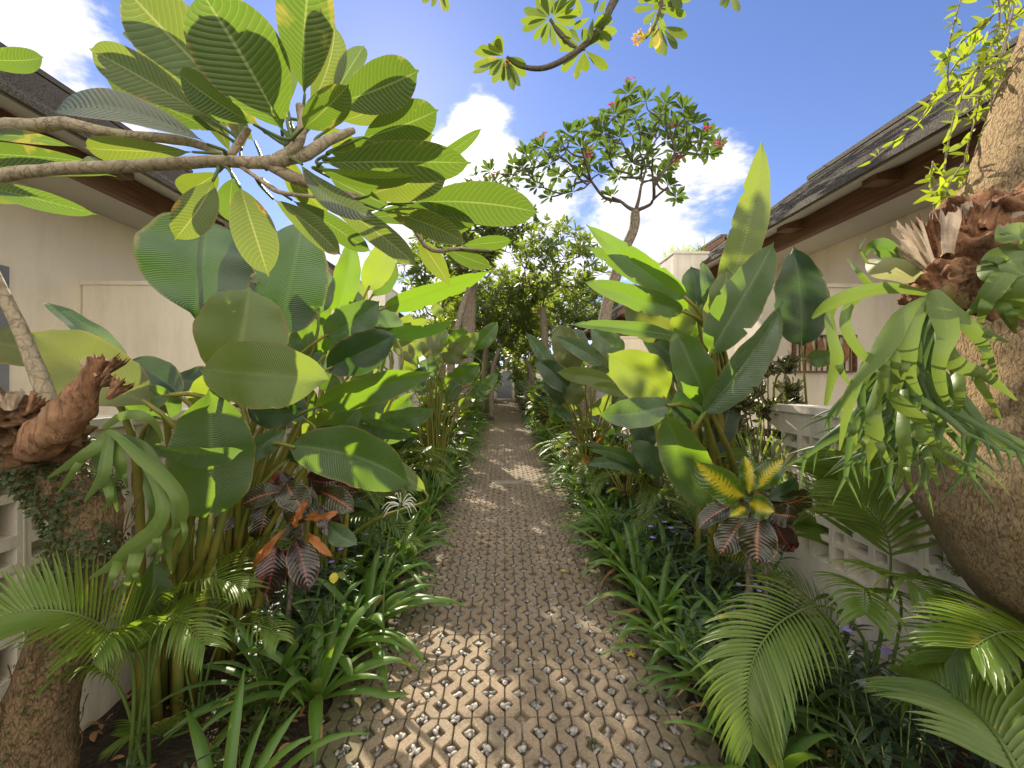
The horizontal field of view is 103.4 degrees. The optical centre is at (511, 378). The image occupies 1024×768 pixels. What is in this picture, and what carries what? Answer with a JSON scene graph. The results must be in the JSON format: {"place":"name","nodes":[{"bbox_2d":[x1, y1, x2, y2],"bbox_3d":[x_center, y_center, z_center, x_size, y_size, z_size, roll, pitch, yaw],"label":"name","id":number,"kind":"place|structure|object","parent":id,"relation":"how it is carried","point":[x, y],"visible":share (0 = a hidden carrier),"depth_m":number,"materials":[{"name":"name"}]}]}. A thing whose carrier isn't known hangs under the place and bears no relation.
{"place":"outdoors","nodes":[
{"label":"outdoors","id":0,"kind":"place"},
{"bbox_2d":[78,407,487,767],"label":"soil bed","id":1,"kind":"object","parent":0,"point":[175,752],"visible":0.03,"depth_m":1.68,"materials":[{"name":"soil"}]},
{"bbox_2d":[0,546,270,765],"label":"palm","id":2,"kind":"object","parent":1,"relation":"on","point":[34,593],"visible":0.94,"depth_m":1.24,"materials":[{"name":"green plant"}]},
{"bbox_2d":[0,287,328,723],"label":"broad leaf plant","id":3,"kind":"object","parent":1,"relation":"on","point":[267,377],"visible":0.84,"depth_m":1.55,"materials":[{"name":"plant"}]},
{"bbox_2d":[97,530,297,761],"bbox_3d":[-1.390,1.124,1.766,0.720,0.705,1.016,0,0,-35],"label":"palm","id":4,"kind":"object","parent":1,"relation":"on","point":[270,640],"visible":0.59,"depth_m":1.63,"materials":[{"name":"green plant"}]},
{"bbox_2d":[186,715,260,767],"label":"bedding plant","id":5,"kind":"object","parent":1,"relation":"on","point":[218,764],"visible":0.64,"depth_m":1.45,"materials":[{"name":"green plant"}]},
{"bbox_2d":[121,664,369,767],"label":"strap leaf lily","id":6,"kind":"object","parent":1,"relation":"on","point":[200,745],"visible":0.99,"depth_m":1.38,"materials":[{"name":"plant"}]},
{"bbox_2d":[151,611,340,767],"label":"strap leaf lily","id":7,"kind":"object","parent":1,"relation":"on","point":[245,643],"visible":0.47,"depth_m":1.84,"materials":[{"name":"plant"}]},
{"bbox_2d":[215,693,299,754],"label":"bedding plant","id":8,"kind":"object","parent":1,"relation":"on","point":[271,731],"visible":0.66,"depth_m":1.60,"materials":[{"name":"green plant"}]},
{"bbox_2d":[0,0,538,767],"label":"plumeria tree","id":9,"kind":"object","parent":1,"relation":"on","point":[216,68],"visible":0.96,"depth_m":0.91,"materials":[{"name":"green plant"}]},
{"bbox_2d":[0,435,142,767],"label":"creeping vine","id":10,"kind":"object","parent":9,"relation":"attached to","point":[50,543],"visible":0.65,"depth_m":1.24,"materials":[{"name":"green plant"}]},
{"bbox_2d":[0,351,188,594],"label":"staghorn fern","id":11,"kind":"object","parent":9,"relation":"attached to","point":[58,428],"visible":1,"depth_m":1.03,"materials":[{"name":"plant"}]},
{"bbox_2d":[225,638,331,726],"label":"bedding plant","id":12,"kind":"object","parent":1,"relation":"on","point":[254,706],"visible":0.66,"depth_m":1.70,"materials":[{"name":"green plant"}]},
{"bbox_2d":[219,579,341,679],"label":"bedding plant","id":13,"kind":"object","parent":1,"relation":"on","point":[312,616],"visible":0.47,"depth_m":2.00,"materials":[{"name":"green plant"}]},
{"bbox_2d":[133,212,434,675],"bbox_3d":[-1.054,0.289,2.116,1.370,2.386,0.999,0,0,-1],"label":"broad leaf plant","id":14,"kind":"object","parent":1,"relation":"on","point":[337,441],"visible":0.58,"depth_m":1.98,"materials":[{"name":"plant"}]},
{"bbox_2d":[213,470,359,636],"bbox_3d":[-1.143,0.991,2.082,0.786,1.022,0.371,0,0,-1],"label":"croton","id":15,"kind":"object","parent":1,"relation":"on","point":[297,561],"visible":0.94,"depth_m":2.02,"materials":[{"name":"brown plant"}]},
{"bbox_2d":[157,595,418,766],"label":"strap leaf lily","id":16,"kind":"object","parent":1,"relation":"on","point":[317,693],"visible":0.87,"depth_m":1.84,"materials":[{"name":"plant"}]},
{"bbox_2d":[229,568,388,675],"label":"strap leaf lily","id":17,"kind":"object","parent":1,"relation":"on","point":[297,606],"visible":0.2,"depth_m":2.20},
{"bbox_2d":[274,548,361,625],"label":"bedding plant","id":18,"kind":"object","parent":1,"relation":"on","point":[304,591],"visible":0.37,"depth_m":2.39,"materials":[{"name":"green plant"}]},
{"bbox_2d":[215,491,428,601],"bbox_3d":[-1.500,1.207,3.308,1.654,0.511,1.940,0,0,-8],"label":"palm","id":19,"kind":"object","parent":1,"relation":"on","point":[371,510],"visible":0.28,"depth_m":2.89,"materials":[{"name":"green plant"}]},
{"bbox_2d":[247,594,421,690],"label":"strap leaf lily","id":20,"kind":"object","parent":1,"relation":"on","point":[344,661],"visible":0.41,"depth_m":2.05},
{"bbox_2d":[277,511,403,610],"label":"strap leaf lily","id":21,"kind":"object","parent":1,"relation":"on","point":[363,557],"visible":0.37,"depth_m":2.86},
{"bbox_2d":[290,488,391,547],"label":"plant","id":22,"kind":"object","parent":1,"relation":"on","point":[376,505],"visible":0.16,"depth_m":3.21,"materials":[{"name":"green plant"}]},
{"bbox_2d":[327,548,424,593],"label":"strap leaf lily","id":23,"kind":"object","parent":1,"relation":"on","point":[361,571],"visible":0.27,"depth_m":2.74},
{"bbox_2d":[287,549,465,691],"bbox_3d":[-0.854,1.273,2.334,1.051,0.374,0.781,0,0,19],"label":"strap leaf lily","id":24,"kind":"object","parent":1,"relation":"on","point":[393,601],"visible":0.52,"depth_m":2.32,"materials":[{"name":"plant"}]},
{"bbox_2d":[311,546,450,638],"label":"strap leaf lily","id":25,"kind":"object","parent":1,"relation":"on","point":[355,596],"visible":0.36,"depth_m":2.57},
{"bbox_2d":[321,509,455,599],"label":"strap leaf lily","id":26,"kind":"object","parent":1,"relation":"on","point":[412,555],"visible":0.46,"depth_m":3.06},
{"bbox_2d":[302,247,490,579],"bbox_3d":[-0.978,0.236,2.953,0.996,2.497,1.528,0,0,-35],"label":"banana like plant","id":27,"kind":"object","parent":1,"relation":"on","point":[379,274],"visible":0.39,"depth_m":2.74,"materials":[{"name":"green plant"}]},
{"bbox_2d":[381,493,417,646],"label":"spider lily","id":28,"kind":"object","parent":1,"relation":"on","point":[397,511],"visible":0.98,"depth_m":2.09,"materials":[{"name":"white plant"}]},
{"bbox_2d":[351,508,459,583],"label":"strap leaf lily","id":29,"kind":"object","parent":1,"relation":"on","point":[403,556],"visible":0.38,"depth_m":3.22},
{"bbox_2d":[371,490,463,532],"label":"strap leaf lily","id":30,"kind":"object","parent":1,"relation":"on","point":[426,506],"visible":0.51,"depth_m":4.09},
{"bbox_2d":[396,240,472,403],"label":"plumeria tree","id":31,"kind":"object","parent":1,"relation":"on","point":[424,277],"visible":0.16,"depth_m":10.78,"materials":[{"name":"green plant"}]},
{"bbox_2d":[396,444,474,488],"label":"palm","id":32,"kind":"object","parent":1,"relation":"on","point":[432,461],"visible":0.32,"depth_m":4.61,"materials":[{"name":"green plant"}]},
{"bbox_2d":[402,467,471,521],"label":"strap leaf lily","id":33,"kind":"object","parent":1,"relation":"on","point":[435,496],"visible":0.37,"depth_m":4.48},
{"bbox_2d":[393,303,497,483],"bbox_3d":[-0.977,0.210,5.439,1.575,2.545,1.132,0,0,-1],"label":"broad leaf plant","id":34,"kind":"object","parent":1,"relation":"on","point":[456,346],"visible":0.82,"depth_m":5.30,"materials":[{"name":"plant"}]},
{"bbox_2d":[473,331,506,409],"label":"plumeria tree","id":35,"kind":"object","parent":1,"relation":"on","point":[491,356],"visible":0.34,"depth_m":17.33,"materials":[{"name":"green plant"}]},
{"bbox_2d":[446,256,535,419],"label":"plumeria tree","id":36,"kind":"object","parent":1,"relation":"on","point":[504,271],"visible":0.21,"depth_m":14.55,"materials":[{"name":"green plant"}]},
{"bbox_2d":[445,165,540,443],"bbox_3d":[-0.398,-1.334,8.638,2.042,5.939,2.081,0,0,-1],"label":"plumeria tree","id":37,"kind":"object","parent":1,"relation":"on","point":[462,308],"visible":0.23,"depth_m":8.54,"materials":[{"name":"green plant"}]},
{"bbox_2d":[475,276,545,419],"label":"plumeria tree","id":38,"kind":"object","parent":1,"relation":"on","point":[492,297],"visible":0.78,"depth_m":13.13,"materials":[{"name":"green plant"}]},
{"bbox_2d":[83,497,967,767],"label":"leaf litter","id":39,"kind":"object","parent":1,"relation":"on","point":[93,735],"visible":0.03,"depth_m":1.68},
{"bbox_2d":[298,399,724,767],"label":"path","id":40,"kind":"structure","parent":0,"point":[647,749],"depth_m":2.17,"materials":[{"name":"concrete"}]},
{"bbox_2d":[302,449,725,767],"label":"path weeds","id":41,"kind":"object","parent":40,"relation":"on","point":[363,660],"visible":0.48,"depth_m":1.97,"materials":[{"name":"green plant"}]},
{"bbox_2d":[311,424,724,767],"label":"pebbles","id":42,"kind":"object","parent":40,"relation":"on","point":[539,734],"visible":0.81,"depth_m":2.15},
{"bbox_2d":[0,0,1023,366],"label":"sky","id":43,"kind":"structure","parent":0,"point":[810,80],"materials":[{"name":"blue"}]},
{"bbox_2d":[503,332,551,404],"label":"plumeria tree","id":44,"kind":"object","parent":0,"point":[532,358],"visible":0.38,"depth_m":16.34,"materials":[{"name":"green plant"}]},
{"bbox_2d":[422,0,740,90],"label":"overhanging branch","id":45,"kind":"object","parent":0,"point":[513,68],"visible":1,"depth_m":2.59,"materials":[{"name":"green plant"}]},
{"bbox_2d":[519,403,997,767],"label":"soil bed","id":46,"kind":"object","parent":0,"point":[696,698],"visible":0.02,"depth_m":1.72,"materials":[{"name":"soil"}]},
{"bbox_2d":[496,298,557,408],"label":"plumeria tree","id":47,"kind":"object","parent":46,"relation":"on","point":[524,347],"visible":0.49,"depth_m":14.05,"materials":[{"name":"green plant"}]},
{"bbox_2d":[507,213,610,421],"bbox_3d":[1.463,-1.657,12.412,3.262,6.810,3.530,0,0,-1],"label":"plumeria tree","id":48,"kind":"object","parent":46,"relation":"on","point":[542,288],"visible":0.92,"depth_m":12.07,"materials":[{"name":"green plant"}]},
{"bbox_2d":[526,324,628,486],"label":"broad leaf plant","id":49,"kind":"object","parent":46,"relation":"on","point":[567,375],"visible":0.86,"depth_m":4.94,"materials":[{"name":"plant"}]},
{"bbox_2d":[480,76,727,441],"bbox_3d":[1.761,-1.935,6.917,4.682,6.644,2.154,0,0,-1],"label":"plumeria tree","id":50,"kind":"object","parent":46,"relation":"on","point":[659,117],"visible":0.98,"depth_m":6.79,"materials":[{"name":"green plant"}]},
{"bbox_2d":[540,456,671,497],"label":"palm","id":51,"kind":"object","parent":46,"relation":"on","point":[598,490],"visible":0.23,"depth_m":4.36,"materials":[{"name":"green plant"}]},
{"bbox_2d":[555,496,669,550],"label":"strap leaf lily","id":52,"kind":"object","parent":46,"relation":"on","point":[604,540],"visible":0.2,"depth_m":3.44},
{"bbox_2d":[585,420,663,519],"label":"broad leaf plant","id":53,"kind":"object","parent":46,"relation":"on","point":[644,455],"visible":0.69,"depth_m":3.61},
{"bbox_2d":[589,440,661,516],"bbox_3d":[1.257,1.065,4.144,0.696,0.801,0.778,0,0,-16],"label":"croton","id":54,"kind":"object","parent":46,"relation":"on","point":[627,489],"visible":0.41,"depth_m":4.12,"materials":[{"name":"green plant"}]},
{"bbox_2d":[561,523,693,598],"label":"strap leaf lily","id":55,"kind":"object","parent":46,"relation":"on","point":[619,541],"visible":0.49,"depth_m":2.94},
{"bbox_2d":[575,493,691,566],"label":"strap leaf lily","id":56,"kind":"object","parent":46,"relation":"on","point":[612,544],"visible":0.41,"depth_m":3.27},
{"bbox_2d":[584,519,690,620],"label":"strap leaf lily","id":57,"kind":"object","parent":46,"relation":"on","point":[639,566],"visible":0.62,"depth_m":2.80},
{"bbox_2d":[582,471,695,531],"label":"palm","id":58,"kind":"object","parent":46,"relation":"on","point":[659,491],"visible":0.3,"depth_m":3.72,"materials":[{"name":"green plant"}]},
{"bbox_2d":[612,525,697,583],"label":"bedding plant","id":59,"kind":"object","parent":46,"relation":"on","point":[649,553],"visible":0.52,"depth_m":2.85,"materials":[{"name":"green plant"}]},
{"bbox_2d":[559,485,763,580],"bbox_3d":[1.402,1.223,3.344,1.821,0.479,1.552,0,0,25],"label":"palm","id":60,"kind":"object","parent":46,"relation":"on","point":[682,502],"visible":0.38,"depth_m":3.20,"materials":[{"name":"green plant"}]},
{"bbox_2d":[596,579,731,666],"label":"strap leaf lily","id":61,"kind":"object","parent":46,"relation":"on","point":[668,636],"visible":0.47,"depth_m":2.18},
{"bbox_2d":[615,515,715,601],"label":"strap leaf lily","id":62,"kind":"object","parent":46,"relation":"on","point":[693,551],"visible":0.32,"depth_m":2.85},
{"bbox_2d":[600,548,740,652],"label":"strap leaf lily","id":63,"kind":"object","parent":46,"relation":"on","point":[665,587],"visible":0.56,"depth_m":2.45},
{"bbox_2d":[566,140,784,590],"bbox_3d":[1.168,-0.004,2.641,1.017,2.980,1.416,0,0,45],"label":"banana like plant","id":64,"kind":"object","parent":46,"relation":"on","point":[689,330],"visible":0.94,"depth_m":2.43,"materials":[{"name":"green plant"}]},
{"bbox_2d":[628,620,763,734],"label":"strap leaf lily","id":65,"kind":"object","parent":46,"relation":"on","point":[670,648],"visible":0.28,"depth_m":1.90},
{"bbox_2d":[632,559,772,642],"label":"strap leaf lily","id":66,"kind":"object","parent":46,"relation":"on","point":[723,593],"visible":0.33,"depth_m":2.41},
{"bbox_2d":[657,542,758,614],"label":"bedding plant","id":67,"kind":"object","parent":46,"relation":"on","point":[706,586],"visible":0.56,"depth_m":2.45,"materials":[{"name":"green plant"}]},
{"bbox_2d":[665,596,767,700],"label":"bedding plant","id":68,"kind":"object","parent":46,"relation":"on","point":[708,648],"visible":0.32,"depth_m":1.89,"materials":[{"name":"green plant"}]},
{"bbox_2d":[682,527,802,605],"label":"bedding plant","id":69,"kind":"object","parent":46,"relation":"on","point":[739,566],"visible":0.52,"depth_m":2.57,"materials":[{"name":"green plant"}]},
{"bbox_2d":[664,651,835,767],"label":"strap leaf lily","id":70,"kind":"object","parent":46,"relation":"on","point":[795,754],"visible":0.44,"depth_m":1.44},
{"bbox_2d":[649,622,852,767],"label":"strap leaf lily","id":71,"kind":"object","parent":46,"relation":"on","point":[801,708],"visible":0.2,"depth_m":1.73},
{"bbox_2d":[655,584,849,747],"bbox_3d":[1.090,1.258,1.864,0.796,0.404,0.801,0,0,34],"label":"strap leaf lily","id":72,"kind":"object","parent":46,"relation":"on","point":[712,606],"visible":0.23,"depth_m":1.84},
{"bbox_2d":[694,456,812,656],"bbox_3d":[1.113,0.921,1.859,0.698,1.163,0.294,0,0,-31],"label":"croton","id":73,"kind":"object","parent":46,"relation":"on","point":[757,536],"visible":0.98,"depth_m":1.79,"materials":[{"name":"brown plant"}]},
{"bbox_2d":[711,595,813,644],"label":"bedding plant","id":74,"kind":"object","parent":46,"relation":"on","point":[734,608],"visible":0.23,"depth_m":2.02,"materials":[{"name":"green plant"}]},
{"bbox_2d":[732,351,807,521],"bbox_3d":[1.730,0.652,2.816,0.675,1.698,0.429,0,0,-1],"label":"croton","id":75,"kind":"object","parent":46,"relation":"on","point":[787,390],"visible":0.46,"depth_m":2.79,"materials":[{"name":"green plant"}]},
{"bbox_2d":[743,693,866,767],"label":"bedding plant","id":76,"kind":"object","parent":46,"relation":"on","point":[810,723],"visible":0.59,"depth_m":1.46,"materials":[{"name":"green plant"}]},
{"bbox_2d":[741,590,900,702],"bbox_3d":[1.361,1.229,1.839,0.628,0.465,0.530,0,0,-16],"label":"bedding plant","id":77,"kind":"object","parent":46,"relation":"on","point":[845,637],"visible":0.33,"depth_m":1.80,"materials":[{"name":"green plant"}]},
{"bbox_2d":[689,450,984,767],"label":"palm","id":78,"kind":"object","parent":46,"relation":"on","point":[771,669],"visible":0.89,"depth_m":1.42,"materials":[{"name":"green plant"}]},
{"bbox_2d":[784,656,921,767],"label":"bedding plant","id":79,"kind":"object","parent":46,"relation":"on","point":[825,742],"visible":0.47,"depth_m":1.59,"materials":[{"name":"green plant"}]},
{"bbox_2d":[761,596,960,739],"bbox_3d":[1.478,1.249,1.714,0.561,0.426,0.518,0,0,2],"label":"bedding plant","id":80,"kind":"object","parent":46,"relation":"on","point":[852,649],"visible":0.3,"depth_m":1.66,"materials":[{"name":"green plant"}]},
{"bbox_2d":[789,655,938,748],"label":"bedding plant","id":81,"kind":"object","parent":46,"relation":"on","point":[829,709],"visible":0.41,"depth_m":1.60,"materials":[{"name":"green plant"}]},
{"bbox_2d":[819,662,952,767],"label":"bedding plant","id":82,"kind":"object","parent":46,"relation":"on","point":[888,756],"visible":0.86,"depth_m":1.41,"materials":[{"name":"green plant"}]},
{"bbox_2d":[843,639,957,767],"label":"bedding plant","id":83,"kind":"object","parent":46,"relation":"on","point":[892,722],"visible":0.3,"depth_m":1.54,"materials":[{"name":"green plant"}]},
{"bbox_2d":[847,587,1023,767],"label":"palm","id":84,"kind":"object","parent":46,"relation":"on","point":[974,671],"visible":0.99,"depth_m":1.04,"materials":[{"name":"green plant"}]},
{"bbox_2d":[903,23,1023,674],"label":"tree","id":85,"kind":"object","parent":46,"relation":"on","point":[979,537],"visible":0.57,"depth_m":1.12,"materials":[{"name":"brown plant"}]},
{"bbox_2d":[784,181,1023,516],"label":"staghorn fern","id":86,"kind":"object","parent":85,"relation":"attached to","point":[902,375],"visible":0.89,"depth_m":0.89,"materials":[{"name":"plant"}]},
{"bbox_2d":[858,0,1023,208],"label":"hanging vine","id":87,"kind":"object","parent":85,"relation":"hanging from","point":[964,85],"visible":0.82,"depth_m":1.25,"materials":[{"name":"green plant"}]},
{"bbox_2d":[966,222,1023,333],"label":"staghorn fern","id":88,"kind":"object","parent":85,"relation":"attached to","point":[1000,271],"visible":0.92,"depth_m":0.81,"materials":[{"name":"plant"}]},
{"bbox_2d":[903,708,1023,767],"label":"bedding plant","id":89,"kind":"object","parent":46,"relation":"on","point":[952,754],"visible":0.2,"depth_m":1.42,"materials":[{"name":"green plant"}]},
{"label":"ground","id":90,"kind":"structure","parent":0,"visible":0},
{"bbox_2d":[0,42,229,394],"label":"villa","id":91,"kind":"object","parent":90,"relation":"on","point":[51,258],"visible":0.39,"depth_m":2.84,"materials":[{"name":"beige paint"}]},
{"bbox_2d":[0,265,18,393],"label":"window","id":92,"kind":"structure","parent":91,"relation":"in","point":[4,368],"depth_m":2.57,"materials":[{"name":"grey metal"}]},
{"bbox_2d":[80,281,233,414],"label":"partition wall","id":93,"kind":"structure","parent":90,"relation":"on","point":[135,319],"depth_m":3.07,"materials":[{"name":"beige paint"}]},
{"bbox_2d":[0,389,444,732],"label":"garden wall","id":94,"kind":"structure","parent":90,"relation":"on","point":[21,541],"depth_m":1.71,"materials":[{"name":"white paint"}]},
{"bbox_2d":[348,289,398,379],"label":"tall pier","id":95,"kind":"structure","parent":90,"relation":"on","point":[383,299],"depth_m":6.58,"materials":[{"name":"white paint"}]},
{"bbox_2d":[411,280,460,375],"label":"plumeria tree","id":96,"kind":"object","parent":90,"relation":"on","point":[425,315],"visible":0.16,"depth_m":16.91,"materials":[{"name":"green plant"}]},
{"bbox_2d":[407,224,525,436],"bbox_3d":[-1.032,-1.317,9.164,2.731,5.823,2.783,0,0,-1],"label":"plumeria tree","id":97,"kind":"object","parent":90,"relation":"on","point":[468,321],"visible":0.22,"depth_m":9.06,"materials":[{"name":"green plant"}]},
{"bbox_2d":[429,367,541,398],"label":"end wall","id":98,"kind":"structure","parent":90,"relation":"on","point":[537,374],"depth_m":30.10,"materials":[{"name":"beige paint"}]},
{"bbox_2d":[496,371,512,398],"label":"metal gate","id":99,"kind":"structure","parent":98,"relation":"attached to","point":[504,391],"depth_m":30.02,"materials":[{"name":"metal"}]},
{"bbox_2d":[267,397,828,643],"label":"undergrowth","id":100,"kind":"object","parent":90,"relation":"on","point":[623,505],"visible":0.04,"depth_m":3.42,"materials":[{"name":"green plant"}]},
{"bbox_2d":[545,282,613,331],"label":"plumeria tree","id":101,"kind":"object","parent":90,"relation":"on","point":[573,318],"visible":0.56,"depth_m":15.69,"materials":[{"name":"green plant"}]},
{"bbox_2d":[583,234,734,382],"bbox_3d":[4.333,-0.699,11.234,4.448,4.598,5.760,0,0,-1],"label":"villa","id":102,"kind":"object","parent":90,"relation":"on","point":[618,312],"visible":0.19,"depth_m":8.74,"materials":[{"name":"beige paint"}]},
{"bbox_2d":[658,251,709,389],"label":"tall pier","id":103,"kind":"structure","parent":90,"relation":"on","point":[677,264],"depth_m":4.79,"materials":[{"name":"white paint"}]},
{"bbox_2d":[541,384,1023,767],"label":"garden wall","id":104,"kind":"structure","parent":90,"relation":"on","point":[792,420],"depth_m":2.25,"materials":[{"name":"white paint"}]},
{"bbox_2d":[772,246,829,404],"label":"banana like plant","id":105,"kind":"object","parent":90,"relation":"on","point":[801,290],"visible":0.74,"depth_m":2.75,"materials":[{"name":"green plant"}]},
{"bbox_2d":[750,283,904,409],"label":"partition wall","id":106,"kind":"structure","parent":90,"relation":"on","point":[871,316],"depth_m":3.15,"materials":[{"name":"beige paint"}]},
{"bbox_2d":[792,335,856,371],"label":"wall panel","id":107,"kind":"structure","parent":106,"relation":"attached to","point":[820,345],"depth_m":3.12,"materials":[{"name":"brown wood"}]},
{"bbox_2d":[703,413,959,579],"bbox_3d":[1.845,0.811,2.237,1.158,1.328,1.388,0,0,-1],"label":"palm","id":108,"kind":"object","parent":90,"relation":"on","point":[810,527],"visible":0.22,"depth_m":2.36,"materials":[{"name":"green plant"}]},
{"bbox_2d":[700,35,1018,408],"bbox_3d":[4.484,-0.699,3.336,4.448,4.598,5.360,0,0,-1],"label":"villa","id":109,"kind":"object","parent":90,"relation":"on","point":[829,217],"visible":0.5,"depth_m":3.23,"materials":[{"name":"beige paint"}]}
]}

